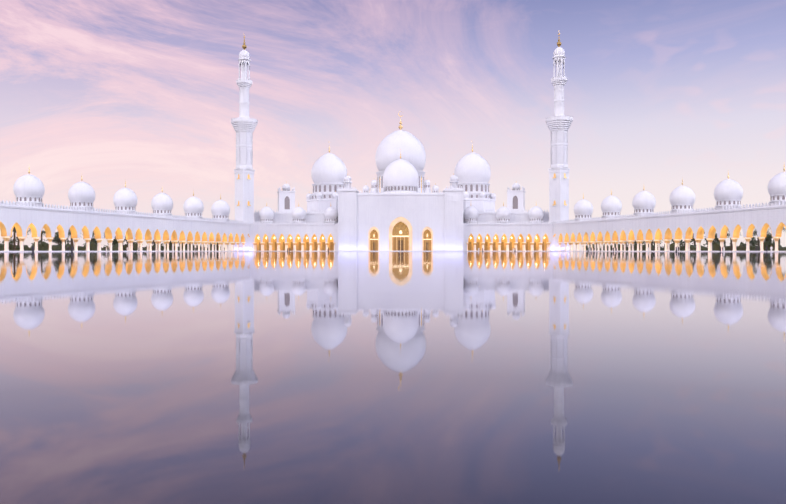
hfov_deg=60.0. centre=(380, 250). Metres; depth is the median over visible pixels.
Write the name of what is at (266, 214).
arcade domes
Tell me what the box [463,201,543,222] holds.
arcade domes
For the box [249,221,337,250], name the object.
arcade
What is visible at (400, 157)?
prayer hall domes
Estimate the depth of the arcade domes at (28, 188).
247.41 m
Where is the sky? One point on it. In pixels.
(658, 94)
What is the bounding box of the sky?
[0,0,785,249]
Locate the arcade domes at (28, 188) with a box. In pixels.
[13,168,229,221]
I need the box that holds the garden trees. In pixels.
[0,226,785,250]
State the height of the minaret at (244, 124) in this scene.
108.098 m
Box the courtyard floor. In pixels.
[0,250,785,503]
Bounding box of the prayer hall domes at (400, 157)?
[306,113,495,211]
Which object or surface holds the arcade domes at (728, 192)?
on the side arcade at (666, 227)
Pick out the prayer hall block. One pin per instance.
(400, 221)
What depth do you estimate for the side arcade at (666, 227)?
243.74 m
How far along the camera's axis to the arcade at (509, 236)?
331.68 m
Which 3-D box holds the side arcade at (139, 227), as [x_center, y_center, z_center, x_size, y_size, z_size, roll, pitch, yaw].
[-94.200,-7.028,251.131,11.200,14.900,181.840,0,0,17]
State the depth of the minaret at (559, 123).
330.09 m
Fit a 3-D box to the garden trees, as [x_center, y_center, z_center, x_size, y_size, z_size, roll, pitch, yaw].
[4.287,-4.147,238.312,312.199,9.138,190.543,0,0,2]
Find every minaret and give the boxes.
[231,36,257,250]
[545,30,572,250]
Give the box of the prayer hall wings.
[254,183,548,223]
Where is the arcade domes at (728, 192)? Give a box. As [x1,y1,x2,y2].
[574,165,785,220]
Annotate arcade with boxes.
[0,200,250,251]
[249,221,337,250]
[463,221,554,250]
[552,201,785,251]
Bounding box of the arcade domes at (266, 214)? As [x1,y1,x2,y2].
[259,203,337,223]
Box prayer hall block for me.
[337,174,463,250]

